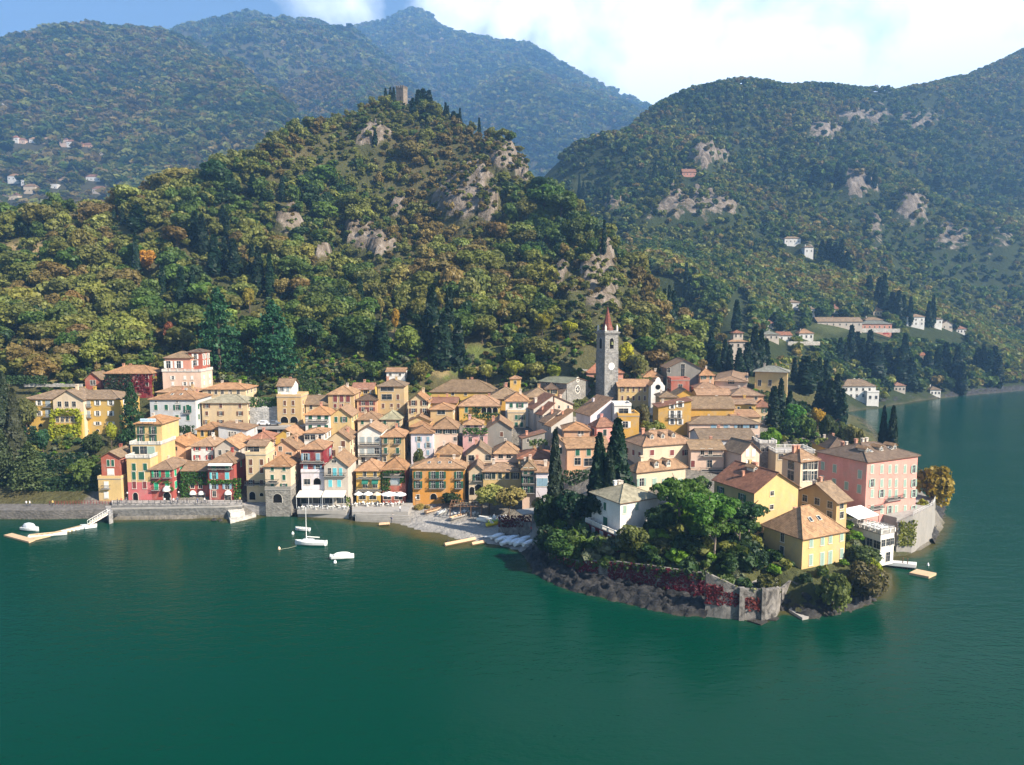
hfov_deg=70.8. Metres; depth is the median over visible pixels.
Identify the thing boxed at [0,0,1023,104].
sky
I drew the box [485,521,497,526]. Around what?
pedal boat
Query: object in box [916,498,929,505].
bush
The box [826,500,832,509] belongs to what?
window
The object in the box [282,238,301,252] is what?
broadleaf tree
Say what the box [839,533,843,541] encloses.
window
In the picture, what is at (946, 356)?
cypress tree
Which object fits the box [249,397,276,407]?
hedge
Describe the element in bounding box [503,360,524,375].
broadleaf tree
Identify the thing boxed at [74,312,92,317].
broadleaf tree
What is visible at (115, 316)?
broadleaf tree
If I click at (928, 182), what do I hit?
cypress tree
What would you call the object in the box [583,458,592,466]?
window
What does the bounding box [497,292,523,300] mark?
broadleaf tree
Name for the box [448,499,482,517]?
pergola
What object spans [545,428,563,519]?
cypress tree
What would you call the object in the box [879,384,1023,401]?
shore rocks
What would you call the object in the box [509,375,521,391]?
turret house
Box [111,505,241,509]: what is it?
quay coping
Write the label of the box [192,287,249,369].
cedar tree
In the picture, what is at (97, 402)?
window
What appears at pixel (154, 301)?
broadleaf tree
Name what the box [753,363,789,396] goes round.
villa
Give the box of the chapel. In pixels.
[647,377,665,414]
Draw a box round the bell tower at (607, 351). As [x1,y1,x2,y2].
[594,306,620,400]
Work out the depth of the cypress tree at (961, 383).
495.62 m
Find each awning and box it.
[162,486,169,491]
[208,463,232,465]
[296,491,323,507]
[322,491,345,508]
[361,479,367,483]
[371,479,377,483]
[847,505,878,527]
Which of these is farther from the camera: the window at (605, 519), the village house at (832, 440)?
the village house at (832, 440)
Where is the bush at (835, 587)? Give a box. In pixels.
[815,572,851,612]
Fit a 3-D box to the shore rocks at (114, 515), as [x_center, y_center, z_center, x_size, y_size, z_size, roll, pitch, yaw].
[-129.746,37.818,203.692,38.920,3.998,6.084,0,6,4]
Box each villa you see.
[2,192,21,199]
[7,174,18,183]
[11,135,19,143]
[19,138,28,143]
[23,184,39,193]
[26,386,140,433]
[50,184,59,188]
[50,384,87,436]
[53,411,84,438]
[59,138,68,146]
[66,139,73,146]
[84,143,92,146]
[85,174,100,181]
[92,186,104,193]
[589,479,657,529]
[680,169,695,176]
[727,339,748,359]
[729,330,743,339]
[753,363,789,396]
[760,504,849,569]
[764,329,779,344]
[775,331,791,341]
[781,236,800,246]
[789,299,800,309]
[795,328,814,340]
[801,244,813,258]
[812,317,862,332]
[842,378,875,402]
[862,316,882,320]
[862,320,891,337]
[864,390,878,406]
[871,307,882,316]
[893,382,906,393]
[905,314,925,329]
[927,385,941,397]
[932,317,941,329]
[942,320,952,331]
[954,326,966,334]
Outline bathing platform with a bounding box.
[4,533,34,542]
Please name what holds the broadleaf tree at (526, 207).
on the terrain
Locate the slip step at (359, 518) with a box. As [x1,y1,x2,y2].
[358,517,409,521]
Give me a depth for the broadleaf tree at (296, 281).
339.26 m
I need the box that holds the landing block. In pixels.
[105,505,112,523]
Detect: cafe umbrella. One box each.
[354,491,362,504]
[363,491,372,504]
[381,491,395,504]
[395,492,405,504]
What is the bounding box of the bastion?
[704,571,780,625]
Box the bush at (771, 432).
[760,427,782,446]
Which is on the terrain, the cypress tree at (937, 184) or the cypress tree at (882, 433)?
the cypress tree at (882, 433)
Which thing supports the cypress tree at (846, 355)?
on the mountain at (704, 159)
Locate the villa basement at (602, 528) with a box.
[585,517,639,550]
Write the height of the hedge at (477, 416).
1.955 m
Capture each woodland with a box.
[0,18,303,206]
[0,94,701,381]
[169,8,420,95]
[279,67,414,118]
[344,6,651,109]
[449,63,644,176]
[557,47,1023,412]
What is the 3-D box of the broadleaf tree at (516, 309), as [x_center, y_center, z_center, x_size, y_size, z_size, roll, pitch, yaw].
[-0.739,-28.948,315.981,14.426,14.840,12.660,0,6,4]
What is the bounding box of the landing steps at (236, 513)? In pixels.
[227,508,244,517]
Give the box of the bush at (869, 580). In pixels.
[846,560,889,600]
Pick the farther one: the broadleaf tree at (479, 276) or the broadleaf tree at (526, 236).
the broadleaf tree at (526, 236)
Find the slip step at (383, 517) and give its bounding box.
[357,516,409,520]
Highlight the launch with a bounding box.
[28,531,66,537]
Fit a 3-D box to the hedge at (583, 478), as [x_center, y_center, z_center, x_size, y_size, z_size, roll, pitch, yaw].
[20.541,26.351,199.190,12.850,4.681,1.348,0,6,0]
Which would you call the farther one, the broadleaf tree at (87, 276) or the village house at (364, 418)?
the broadleaf tree at (87, 276)
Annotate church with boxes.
[538,375,591,402]
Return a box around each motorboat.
[19,523,38,530]
[330,552,353,559]
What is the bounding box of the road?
[257,423,305,428]
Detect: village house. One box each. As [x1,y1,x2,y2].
[83,370,104,389]
[97,473,127,500]
[99,444,130,475]
[103,363,162,397]
[129,436,175,462]
[147,387,212,433]
[147,455,189,499]
[155,384,202,395]
[161,367,212,388]
[163,351,194,370]
[175,432,201,460]
[180,458,208,496]
[186,348,210,368]
[189,432,224,460]
[194,420,220,438]
[200,380,257,398]
[200,392,259,424]
[205,447,246,499]
[213,432,250,457]
[216,420,258,438]
[244,446,274,501]
[245,435,275,451]
[246,427,278,445]
[262,453,300,490]
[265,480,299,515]
[274,423,305,445]
[275,432,304,475]
[276,377,299,393]
[276,391,308,424]
[298,435,333,468]
[300,469,324,505]
[302,427,332,445]
[303,402,336,430]
[304,394,328,412]
[322,446,357,507]
[326,383,360,409]
[327,425,357,457]
[331,403,359,435]
[352,379,376,396]
[354,458,384,502]
[355,390,378,417]
[356,410,383,430]
[356,419,388,464]
[376,376,409,417]
[380,407,405,429]
[380,423,409,462]
[380,456,411,502]
[385,367,408,381]
[407,388,432,427]
[407,412,432,440]
[409,420,433,429]
[409,425,435,463]
[410,453,467,504]
[428,402,456,423]
[429,377,497,399]
[430,393,459,420]
[431,416,460,455]
[434,441,463,459]
[458,393,501,424]
[462,414,484,431]
[462,430,487,455]
[465,439,493,480]
[467,456,484,502]
[481,458,521,502]
[486,414,513,447]
[490,382,522,410]
[492,438,519,462]
[504,389,529,425]
[507,409,525,427]
[516,443,549,486]
[518,429,546,449]
[520,454,536,508]
[523,384,547,402]
[527,392,554,430]
[533,460,548,499]
[535,401,554,429]
[538,409,560,441]
[543,382,558,395]
[544,408,574,445]
[549,434,565,474]
[553,394,574,413]
[560,419,591,436]
[561,434,608,476]
[574,394,612,427]
[585,363,624,378]
[588,414,613,441]
[611,401,631,422]
[616,379,649,408]
[617,409,639,437]
[625,428,687,464]
[629,455,687,490]
[643,368,664,382]
[652,397,692,434]
[654,389,678,402]
[660,357,701,391]
[667,376,689,391]
[671,386,695,397]
[686,395,735,416]
[686,413,761,437]
[686,436,725,472]
[689,425,756,444]
[690,381,720,388]
[691,387,730,395]
[697,366,715,383]
[711,459,801,535]
[714,369,747,389]
[723,437,761,468]
[729,409,760,422]
[730,385,765,401]
[732,395,757,410]
[752,434,776,468]
[756,400,767,420]
[768,444,815,473]
[779,444,821,506]
[798,476,853,533]
[810,433,848,455]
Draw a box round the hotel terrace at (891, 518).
[883,494,932,526]
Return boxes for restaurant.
[847,518,895,565]
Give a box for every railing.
[49,500,110,504]
[113,500,242,503]
[297,507,346,509]
[846,518,894,529]
[913,496,935,515]
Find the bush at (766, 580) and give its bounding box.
[753,573,781,593]
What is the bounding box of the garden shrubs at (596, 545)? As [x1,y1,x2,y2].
[0,338,864,587]
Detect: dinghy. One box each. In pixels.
[490,533,504,539]
[494,535,509,542]
[499,538,511,545]
[503,535,518,539]
[508,538,519,544]
[513,539,526,546]
[518,536,529,539]
[521,539,531,546]
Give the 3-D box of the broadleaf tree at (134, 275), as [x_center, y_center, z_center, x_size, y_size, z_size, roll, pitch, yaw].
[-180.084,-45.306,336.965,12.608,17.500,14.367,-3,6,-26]
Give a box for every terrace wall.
[781,580,797,599]
[894,497,935,552]
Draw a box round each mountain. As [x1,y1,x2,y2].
[0,27,284,205]
[182,14,414,88]
[299,77,385,111]
[359,15,569,102]
[472,85,616,176]
[544,54,1023,433]
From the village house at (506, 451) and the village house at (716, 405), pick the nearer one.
the village house at (506, 451)
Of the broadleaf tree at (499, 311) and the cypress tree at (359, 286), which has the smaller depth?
the broadleaf tree at (499, 311)
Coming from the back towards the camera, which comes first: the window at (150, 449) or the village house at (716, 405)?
the village house at (716, 405)
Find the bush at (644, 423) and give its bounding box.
[641,420,650,429]
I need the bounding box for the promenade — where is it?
[112,500,241,504]
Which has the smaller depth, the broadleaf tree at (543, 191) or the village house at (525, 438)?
the village house at (525, 438)
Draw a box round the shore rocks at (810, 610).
[781,573,886,618]
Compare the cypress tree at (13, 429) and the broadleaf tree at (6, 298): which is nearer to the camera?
the cypress tree at (13, 429)
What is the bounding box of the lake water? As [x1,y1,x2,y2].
[0,390,1023,764]
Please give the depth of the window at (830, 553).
149.75 m
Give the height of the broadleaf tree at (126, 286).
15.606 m
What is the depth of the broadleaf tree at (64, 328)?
293.32 m
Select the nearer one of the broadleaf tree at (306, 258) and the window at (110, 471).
the window at (110, 471)
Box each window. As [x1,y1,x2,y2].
[45,400,50,406]
[45,410,50,416]
[57,401,61,406]
[86,400,90,406]
[93,421,100,425]
[94,400,100,405]
[94,411,100,415]
[104,481,108,487]
[104,492,108,498]
[107,400,113,405]
[107,411,113,415]
[107,468,114,474]
[131,472,135,479]
[132,446,139,454]
[132,481,136,488]
[137,426,144,433]
[137,434,144,440]
[138,472,144,479]
[139,446,148,454]
[142,481,146,487]
[147,446,154,453]
[149,426,156,433]
[149,434,156,440]
[151,470,160,476]
[154,482,158,489]
[164,361,172,368]
[165,470,169,476]
[173,404,180,410]
[174,361,182,368]
[183,406,191,412]
[206,455,212,459]
[209,483,217,489]
[210,472,217,479]
[223,483,231,489]
[224,495,230,499]
[225,472,229,479]
[247,447,259,451]
[259,459,263,465]
[259,467,263,473]
[300,498,311,502]
[301,453,309,460]
[304,435,309,439]
[304,479,310,484]
[312,495,323,502]
[314,465,321,468]
[324,498,334,503]
[328,480,332,486]
[332,468,336,474]
[333,395,337,401]
[336,495,346,503]
[339,395,343,401]
[341,416,346,422]
[359,401,366,405]
[359,407,366,411]
[359,492,365,498]
[360,436,364,442]
[360,448,364,454]
[367,401,374,405]
[367,407,374,410]
[367,436,371,442]
[369,492,376,499]
[372,448,381,454]
[374,436,378,442]
[380,387,393,391]
[381,394,391,399]
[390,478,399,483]
[394,438,400,442]
[409,400,416,404]
[409,408,416,412]
[414,471,421,477]
[414,481,421,487]
[420,400,427,405]
[420,408,427,412]
[425,443,430,447]
[429,471,436,477]
[429,481,436,487]
[433,429,441,433]
[437,410,445,414]
[437,471,445,477]
[437,481,445,487]
[443,429,449,433]
[450,429,458,433]
[454,471,462,477]
[454,481,462,487]
[468,455,473,459]
[473,474,481,479]
[483,472,490,479]
[485,455,490,459]
[491,472,495,479]
[498,472,501,479]
[505,472,509,479]
[511,472,518,479]
[518,415,524,419]
[522,476,529,482]
[522,486,529,492]
[536,478,542,486]
[542,478,547,486]
[574,457,580,465]
[575,385,579,393]
[575,449,579,455]
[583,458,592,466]
[586,449,590,455]
[603,501,606,511]
[603,516,607,525]
[619,408,628,412]
[622,421,630,427]
[623,505,626,513]
[635,502,638,511]
[637,478,646,486]
[652,478,656,484]
[669,410,674,417]
[669,419,674,424]
[676,401,683,407]
[676,410,681,417]
[677,419,682,424]
[680,364,684,375]
[682,449,687,455]
[690,460,694,467]
[700,448,704,454]
[701,469,722,470]
[707,460,712,466]
[717,486,723,493]
[734,424,745,427]
[738,493,745,502]
[746,424,757,427]
[779,533,784,542]
[787,460,794,470]
[787,469,794,481]
[802,459,808,470]
[802,470,808,481]
[802,494,807,502]
[807,459,813,470]
[807,470,813,481]
[809,539,813,547]
[809,554,812,565]
[811,461,817,470]
[811,470,817,481]
[814,497,819,505]
[820,461,824,470]
[820,537,824,545]
[820,552,824,565]
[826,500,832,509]
[826,510,832,517]
[828,535,832,543]
[828,550,832,563]
[832,464,836,472]
[839,511,843,519]
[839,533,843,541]
[839,548,843,558]
[844,481,848,490]
[856,484,861,493]
[857,470,861,478]
[865,537,873,547]
[869,478,875,487]
[870,464,873,473]
[870,489,873,497]
[872,539,880,550]
[879,489,884,497]
[880,464,883,473]
[880,478,883,487]
[881,539,885,547]
[885,538,890,546]
[885,551,890,562]
[887,505,892,513]
[888,464,891,473]
[888,478,891,487]
[890,537,894,545]
[894,465,897,473]
[894,479,897,487]
[903,465,906,473]
[903,479,906,487]
[903,489,906,497]
[911,465,916,473]
[911,479,916,487]
[911,489,916,497]
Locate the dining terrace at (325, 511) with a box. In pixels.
[297,506,348,513]
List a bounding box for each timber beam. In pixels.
[379,522,389,525]
[444,537,475,545]
[471,540,484,545]
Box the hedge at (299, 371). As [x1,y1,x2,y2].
[279,369,321,374]
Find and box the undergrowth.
[0,100,660,381]
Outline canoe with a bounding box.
[476,518,486,521]
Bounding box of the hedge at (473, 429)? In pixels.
[462,427,487,434]
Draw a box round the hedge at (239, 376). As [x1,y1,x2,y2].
[213,375,260,378]
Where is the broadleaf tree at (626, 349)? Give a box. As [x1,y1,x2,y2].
[618,342,633,366]
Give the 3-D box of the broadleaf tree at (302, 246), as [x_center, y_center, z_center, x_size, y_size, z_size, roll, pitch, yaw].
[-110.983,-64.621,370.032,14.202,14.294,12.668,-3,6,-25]
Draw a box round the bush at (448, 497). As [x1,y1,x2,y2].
[441,492,461,505]
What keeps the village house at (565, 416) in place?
on the terrain
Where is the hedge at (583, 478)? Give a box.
[563,469,589,485]
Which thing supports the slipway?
on the terrain
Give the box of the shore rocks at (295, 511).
[293,508,298,514]
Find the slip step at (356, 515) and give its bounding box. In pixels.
[355,513,409,520]
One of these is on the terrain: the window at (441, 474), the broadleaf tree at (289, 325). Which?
the broadleaf tree at (289, 325)
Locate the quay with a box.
[111,503,241,516]
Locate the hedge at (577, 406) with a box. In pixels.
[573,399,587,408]
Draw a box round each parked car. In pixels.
[257,420,269,424]
[268,420,280,424]
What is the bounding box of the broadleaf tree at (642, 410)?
[636,403,650,427]
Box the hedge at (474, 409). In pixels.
[472,406,481,412]
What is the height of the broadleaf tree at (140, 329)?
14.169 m
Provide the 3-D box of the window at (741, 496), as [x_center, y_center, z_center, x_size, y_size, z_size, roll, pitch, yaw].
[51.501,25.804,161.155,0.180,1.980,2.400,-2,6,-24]
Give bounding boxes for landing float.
[80,524,96,528]
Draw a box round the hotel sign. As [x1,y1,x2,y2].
[140,419,156,425]
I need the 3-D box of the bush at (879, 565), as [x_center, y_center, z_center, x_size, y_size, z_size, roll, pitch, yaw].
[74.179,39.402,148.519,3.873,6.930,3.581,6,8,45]
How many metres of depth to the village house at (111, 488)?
209.89 m
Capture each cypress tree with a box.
[0,370,8,434]
[2,387,26,467]
[110,206,116,221]
[120,206,125,224]
[126,204,148,232]
[131,232,141,271]
[157,265,167,304]
[174,265,188,306]
[187,210,197,249]
[188,266,196,298]
[194,213,208,256]
[206,234,223,276]
[218,207,223,235]
[220,236,227,270]
[223,211,230,238]
[225,238,242,276]
[247,174,257,196]
[247,244,254,274]
[251,245,265,296]
[265,252,275,297]
[278,175,285,201]
[355,276,364,308]
[372,128,377,145]
[372,322,378,356]
[374,322,390,362]
[388,87,392,99]
[392,87,396,101]
[409,97,416,114]
[414,89,422,98]
[414,97,419,107]
[421,88,426,99]
[421,284,439,350]
[425,89,432,101]
[430,325,440,369]
[435,311,455,370]
[443,102,446,116]
[444,286,454,343]
[451,317,465,368]
[456,113,463,123]
[477,117,481,138]
[545,428,563,519]
[577,174,581,198]
[581,182,585,199]
[586,431,606,498]
[601,219,607,254]
[601,447,616,488]
[602,188,606,202]
[606,190,610,203]
[607,417,636,486]
[651,162,657,177]
[664,166,668,176]
[667,285,673,324]
[671,289,678,323]
[682,262,689,301]
[687,274,693,304]
[701,341,709,361]
[707,331,716,364]
[712,349,721,371]
[721,338,727,368]
[723,344,733,370]
[730,299,741,330]
[733,347,746,372]
[743,342,753,376]
[750,325,763,376]
[759,329,766,366]
[763,154,767,169]
[765,338,770,365]
[765,386,781,427]
[777,378,785,414]
[782,164,789,180]
[785,390,793,407]
[790,357,797,379]
[807,165,823,184]
[811,381,825,408]
[812,360,820,387]
[816,240,825,256]
[817,357,824,380]
[820,379,836,417]
[822,238,831,261]
[823,359,830,387]
[830,242,837,265]
[833,387,848,424]
[834,162,840,182]
[834,373,841,404]
[835,238,844,268]
[836,337,843,359]
[837,170,846,184]
[842,252,853,272]
[842,344,849,361]
[845,325,856,358]
[854,331,861,367]
[857,338,866,366]
[860,265,865,273]
[864,341,886,383]
[865,172,871,183]
[865,275,874,290]
[865,329,873,364]
[871,167,877,187]
[874,277,881,307]
[877,405,887,442]
[878,273,888,311]
[883,344,894,374]
[884,291,895,313]
[885,405,898,447]
[890,346,909,383]
[893,290,903,319]
[900,294,907,323]
[901,332,910,358]
[902,357,918,392]
[907,296,914,325]
[908,159,913,168]
[908,281,912,292]
[921,351,934,379]
[924,301,932,326]
[925,180,934,191]
[931,294,937,326]
[932,175,943,194]
[932,347,943,369]
[938,342,951,376]
[948,345,962,389]
[955,361,968,395]
[971,347,981,367]
[979,346,986,369]
[983,350,995,376]
[992,345,999,362]
[993,355,1004,388]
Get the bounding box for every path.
[0,504,110,518]
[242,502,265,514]
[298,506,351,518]
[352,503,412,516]
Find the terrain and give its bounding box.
[0,104,944,614]
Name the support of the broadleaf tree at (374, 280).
on the terrain
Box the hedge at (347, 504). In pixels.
[346,497,349,506]
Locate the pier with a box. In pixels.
[228,512,255,523]
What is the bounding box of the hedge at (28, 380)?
[5,375,47,384]
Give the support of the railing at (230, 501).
on the quay
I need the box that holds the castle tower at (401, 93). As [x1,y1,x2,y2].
[396,85,407,104]
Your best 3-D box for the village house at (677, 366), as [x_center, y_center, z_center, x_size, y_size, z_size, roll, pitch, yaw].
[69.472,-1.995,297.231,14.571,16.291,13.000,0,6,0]
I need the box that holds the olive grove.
[678,260,728,287]
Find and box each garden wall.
[498,519,530,535]
[548,553,704,595]
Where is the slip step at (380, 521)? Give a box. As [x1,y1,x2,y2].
[360,519,409,522]
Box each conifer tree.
[0,429,16,478]
[0,441,57,490]
[114,382,145,441]
[789,356,817,394]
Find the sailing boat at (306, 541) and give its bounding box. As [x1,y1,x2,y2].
[295,507,327,545]
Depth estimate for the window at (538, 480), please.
198.54 m
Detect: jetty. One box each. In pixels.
[31,525,80,539]
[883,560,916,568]
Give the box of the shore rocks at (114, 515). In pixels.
[90,513,117,520]
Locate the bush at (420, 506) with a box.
[414,503,424,509]
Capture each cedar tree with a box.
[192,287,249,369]
[240,299,306,374]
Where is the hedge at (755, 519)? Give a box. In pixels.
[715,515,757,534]
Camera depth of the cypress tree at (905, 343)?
498.27 m
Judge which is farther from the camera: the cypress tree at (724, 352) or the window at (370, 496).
the cypress tree at (724, 352)
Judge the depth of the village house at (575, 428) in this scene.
219.67 m
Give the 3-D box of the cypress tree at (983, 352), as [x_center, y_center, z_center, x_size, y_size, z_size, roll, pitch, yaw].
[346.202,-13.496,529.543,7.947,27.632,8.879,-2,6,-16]
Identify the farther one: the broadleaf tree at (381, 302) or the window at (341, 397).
the broadleaf tree at (381, 302)
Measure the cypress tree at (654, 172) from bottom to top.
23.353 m
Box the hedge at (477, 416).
[463,413,483,418]
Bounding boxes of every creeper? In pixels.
[48,408,82,440]
[151,480,173,490]
[179,470,207,497]
[207,478,241,499]
[381,470,404,491]
[548,552,707,579]
[706,571,761,591]
[898,520,917,546]
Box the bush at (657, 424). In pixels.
[645,420,665,430]
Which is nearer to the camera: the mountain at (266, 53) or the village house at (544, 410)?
the village house at (544, 410)
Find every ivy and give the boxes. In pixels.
[23,425,36,442]
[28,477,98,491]
[36,452,87,474]
[103,373,131,391]
[130,374,149,393]
[152,374,162,394]
[498,515,531,527]
[556,556,598,573]
[586,523,621,551]
[607,562,704,596]
[704,583,738,606]
[745,597,760,611]
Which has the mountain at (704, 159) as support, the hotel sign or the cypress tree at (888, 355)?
the cypress tree at (888, 355)
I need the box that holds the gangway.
[87,509,108,524]
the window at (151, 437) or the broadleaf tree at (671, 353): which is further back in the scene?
the broadleaf tree at (671, 353)
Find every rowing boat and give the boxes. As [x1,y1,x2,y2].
[295,527,310,530]
[424,506,441,513]
[437,509,445,514]
[449,512,468,519]
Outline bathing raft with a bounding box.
[909,569,935,578]
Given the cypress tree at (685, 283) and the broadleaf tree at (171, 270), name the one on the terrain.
the broadleaf tree at (171, 270)
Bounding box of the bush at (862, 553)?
[844,544,883,563]
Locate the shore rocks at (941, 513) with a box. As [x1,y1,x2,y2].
[930,499,946,542]
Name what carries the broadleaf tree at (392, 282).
on the terrain
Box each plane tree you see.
[475,483,502,514]
[494,485,526,516]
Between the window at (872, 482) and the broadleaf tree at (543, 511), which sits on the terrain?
the broadleaf tree at (543, 511)
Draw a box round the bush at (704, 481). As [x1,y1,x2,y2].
[692,476,711,488]
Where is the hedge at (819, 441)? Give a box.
[814,437,827,444]
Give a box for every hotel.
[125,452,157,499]
[133,413,180,440]
[815,437,920,523]
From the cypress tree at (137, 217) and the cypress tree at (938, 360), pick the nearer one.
the cypress tree at (137, 217)
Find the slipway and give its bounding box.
[789,607,808,619]
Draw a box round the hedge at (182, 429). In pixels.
[179,425,194,434]
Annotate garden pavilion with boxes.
[516,508,533,523]
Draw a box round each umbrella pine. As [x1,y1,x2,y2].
[649,473,711,520]
[673,491,741,525]
[690,517,737,562]
[727,516,755,541]
[733,500,769,531]
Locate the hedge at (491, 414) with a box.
[483,412,500,418]
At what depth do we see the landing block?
198.53 m
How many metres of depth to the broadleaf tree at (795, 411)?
255.52 m
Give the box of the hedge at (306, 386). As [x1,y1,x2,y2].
[297,378,319,394]
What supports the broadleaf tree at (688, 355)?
on the terrain
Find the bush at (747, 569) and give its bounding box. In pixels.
[738,566,751,571]
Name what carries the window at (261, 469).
in the village house at (255, 472)
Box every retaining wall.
[24,383,82,386]
[250,406,277,423]
[788,341,819,344]
[862,328,899,332]
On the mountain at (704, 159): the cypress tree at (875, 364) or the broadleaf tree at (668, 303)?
the cypress tree at (875, 364)
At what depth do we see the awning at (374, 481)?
211.26 m
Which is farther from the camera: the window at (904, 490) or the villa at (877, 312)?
the villa at (877, 312)
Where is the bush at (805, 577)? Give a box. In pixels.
[799,573,812,582]
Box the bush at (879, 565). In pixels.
[865,558,882,575]
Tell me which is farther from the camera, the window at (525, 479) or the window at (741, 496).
the window at (525, 479)
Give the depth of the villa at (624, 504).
160.81 m
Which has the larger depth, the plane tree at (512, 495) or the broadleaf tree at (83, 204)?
the broadleaf tree at (83, 204)
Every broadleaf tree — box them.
[0,250,32,264]
[0,286,43,298]
[0,294,14,302]
[0,301,32,332]
[0,303,18,327]
[0,329,15,341]
[0,333,4,346]
[6,345,39,368]
[7,299,21,323]
[8,358,26,378]
[10,262,37,284]
[15,296,42,305]
[16,323,46,340]
[17,203,56,222]
[17,398,38,437]
[18,311,50,324]
[22,355,61,380]
[24,352,62,381]
[27,268,55,287]
[32,320,58,329]
[34,260,69,278]
[35,428,49,452]
[45,278,76,296]
[45,301,77,322]
[45,323,69,337]
[46,240,72,254]
[50,474,72,483]
[52,246,85,270]
[52,343,80,364]
[54,330,84,345]
[57,324,72,332]
[57,353,78,370]
[58,290,84,310]
[58,313,97,325]
[60,295,84,309]
[63,323,91,335]
[66,228,96,247]
[69,458,100,488]
[70,329,109,346]
[71,245,106,267]
[73,273,96,283]
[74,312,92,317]
[75,287,94,303]
[77,205,108,215]
[77,342,109,363]
[78,200,115,211]
[82,433,104,453]
[83,282,118,300]
[84,331,109,343]
[85,328,114,340]
[89,199,105,203]
[91,317,113,331]
[94,293,116,314]
[96,267,117,283]
[103,310,129,320]
[105,422,117,448]
[106,278,137,294]
[108,188,118,199]
[110,184,142,197]
[110,329,146,352]
[111,296,132,313]
[111,315,147,331]
[112,267,141,285]
[115,325,150,349]
[118,243,143,263]
[121,339,153,352]
[127,295,149,310]
[130,309,154,324]
[131,286,160,297]
[137,295,165,307]
[139,250,156,273]
[139,279,161,292]
[143,307,163,325]
[144,171,171,190]
[155,251,176,266]
[157,263,189,285]
[157,309,179,326]
[161,167,192,179]
[161,224,187,248]
[163,321,176,347]
[164,326,194,350]
[169,273,198,286]
[169,303,204,330]
[169,335,196,350]
[170,212,191,230]
[181,315,206,333]
[185,264,205,282]
[187,282,222,304]
[195,285,226,300]
[198,314,235,328]
[199,159,226,177]
[206,167,233,191]
[208,153,229,167]
[209,292,244,312]
[209,307,237,315]
[213,322,236,337]
[226,291,242,298]
[227,282,257,305]
[235,322,254,343]
[237,315,259,325]
[238,216,255,229]
[242,288,254,312]
[245,320,271,343]
[249,235,267,245]
[249,253,280,264]
[250,309,266,318]
[261,254,279,270]
[262,234,289,244]
[262,239,283,254]
[262,298,284,312]
[272,278,289,294]
[275,320,293,327]
[277,245,300,257]
[277,255,312,280]
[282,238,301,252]
[282,314,300,327]
[284,299,300,315]
[284,326,301,343]
[286,332,297,348]
[289,277,310,289]
[290,253,310,263]
[293,302,319,318]
[295,316,316,339]
[296,322,324,345]
[299,243,307,254]
[301,243,315,256]
[301,290,335,306]
[306,280,340,294]
[309,201,339,227]
[310,164,337,182]
[310,276,335,287]
[311,304,333,323]
[323,299,351,319]
[326,285,353,297]
[330,278,350,288]
[332,199,351,215]
[333,294,356,312]
[337,315,373,339]
[337,316,352,325]
[338,192,363,204]
[340,363,360,380]
[343,263,367,283]
[344,288,361,313]
[347,282,370,296]
[347,330,370,350]
[351,308,375,318]
[352,269,381,281]
[354,297,380,312]
[362,276,382,284]
[363,319,387,332]
[363,361,382,380]
[367,283,389,298]
[377,297,385,320]
[384,277,402,300]
[389,264,413,281]
[391,284,411,296]
[391,308,399,331]
[393,325,420,356]
[399,140,425,164]
[402,280,418,294]
[407,264,422,278]
[409,361,429,385]
[410,297,425,310]
[411,269,440,286]
[412,284,427,299]
[412,303,425,315]
[412,313,424,327]
[413,448,425,462]
[415,244,436,258]
[418,262,440,273]
[421,259,459,273]
[426,241,441,250]
[434,244,457,254]
[435,286,445,307]
[436,252,458,265]
[438,265,465,295]
[439,280,461,297]
[439,308,469,315]
[442,298,465,309]
[454,313,477,336]
[455,237,468,247]
[455,249,490,270]
[458,276,481,295]
[458,300,476,312]
[459,292,479,298]
[462,243,487,250]
[463,263,486,271]
[463,366,478,378]
[465,267,490,292]
[465,296,478,302]
[470,312,493,336]
[471,248,503,268]
[472,298,501,316]
[472,315,497,343]
[474,255,500,269]
[475,295,487,299]
[478,363,492,381]
[483,220,507,238]
[484,293,498,296]
[485,280,494,293]
[487,295,499,300]
[488,268,505,275]
[490,272,508,285]
[492,242,516,255]
[493,299,511,330]
[496,225,510,242]
[496,282,507,292]
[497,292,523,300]
[499,261,517,269]
[501,271,513,279]
[502,284,513,291]
[502,291,529,320]
[502,300,525,323]
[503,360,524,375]
[504,203,520,223]
[507,221,531,241]
[507,276,538,286]
[509,289,529,300]
[511,261,526,272]
[512,229,536,244]
[513,265,524,277]
[513,283,537,301]
[514,199,539,220]
[519,241,548,251]
[520,244,543,255]
[520,337,547,359]
[522,248,541,263]
[522,261,559,287]
[524,184,564,208]
[524,362,543,376]
[527,297,556,308]
[529,176,555,188]
[532,276,545,291]
[532,497,540,506]
[532,524,555,554]
[533,312,553,334]
[533,491,559,527]
[543,527,582,557]
[545,191,577,216]
[546,365,560,375]
[554,489,589,524]
[560,217,585,243]
[562,320,577,337]
[570,198,586,211]
[579,214,598,234]
[585,486,609,514]
[616,524,650,555]
[618,342,633,366]
[625,301,661,316]
[626,354,648,378]
[628,251,648,266]
[632,316,652,337]
[633,321,666,339]
[633,336,656,351]
[636,403,650,427]
[639,313,660,324]
[642,349,669,365]
[644,505,677,530]
[645,298,669,321]
[650,537,672,555]
[652,290,667,302]
[652,339,677,353]
[659,311,671,325]
[660,299,672,310]
[663,333,703,353]
[665,326,678,334]
[666,344,682,357]
[669,318,708,339]
[671,534,707,554]
[674,349,699,365]
[675,329,691,335]
[677,307,693,317]
[677,314,690,320]
[692,348,706,360]
[692,359,707,367]
[699,337,708,342]
[709,531,736,542]
[748,545,768,570]
[780,417,799,439]
[784,403,806,419]
[796,414,816,438]
[810,408,825,428]
[818,414,840,436]
[835,420,848,440]
[843,424,865,443]
[916,465,954,506]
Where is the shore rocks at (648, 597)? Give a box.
[521,544,706,617]
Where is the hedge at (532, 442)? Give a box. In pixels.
[529,438,547,445]
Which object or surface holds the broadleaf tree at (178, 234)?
on the terrain
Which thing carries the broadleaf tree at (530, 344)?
on the terrain

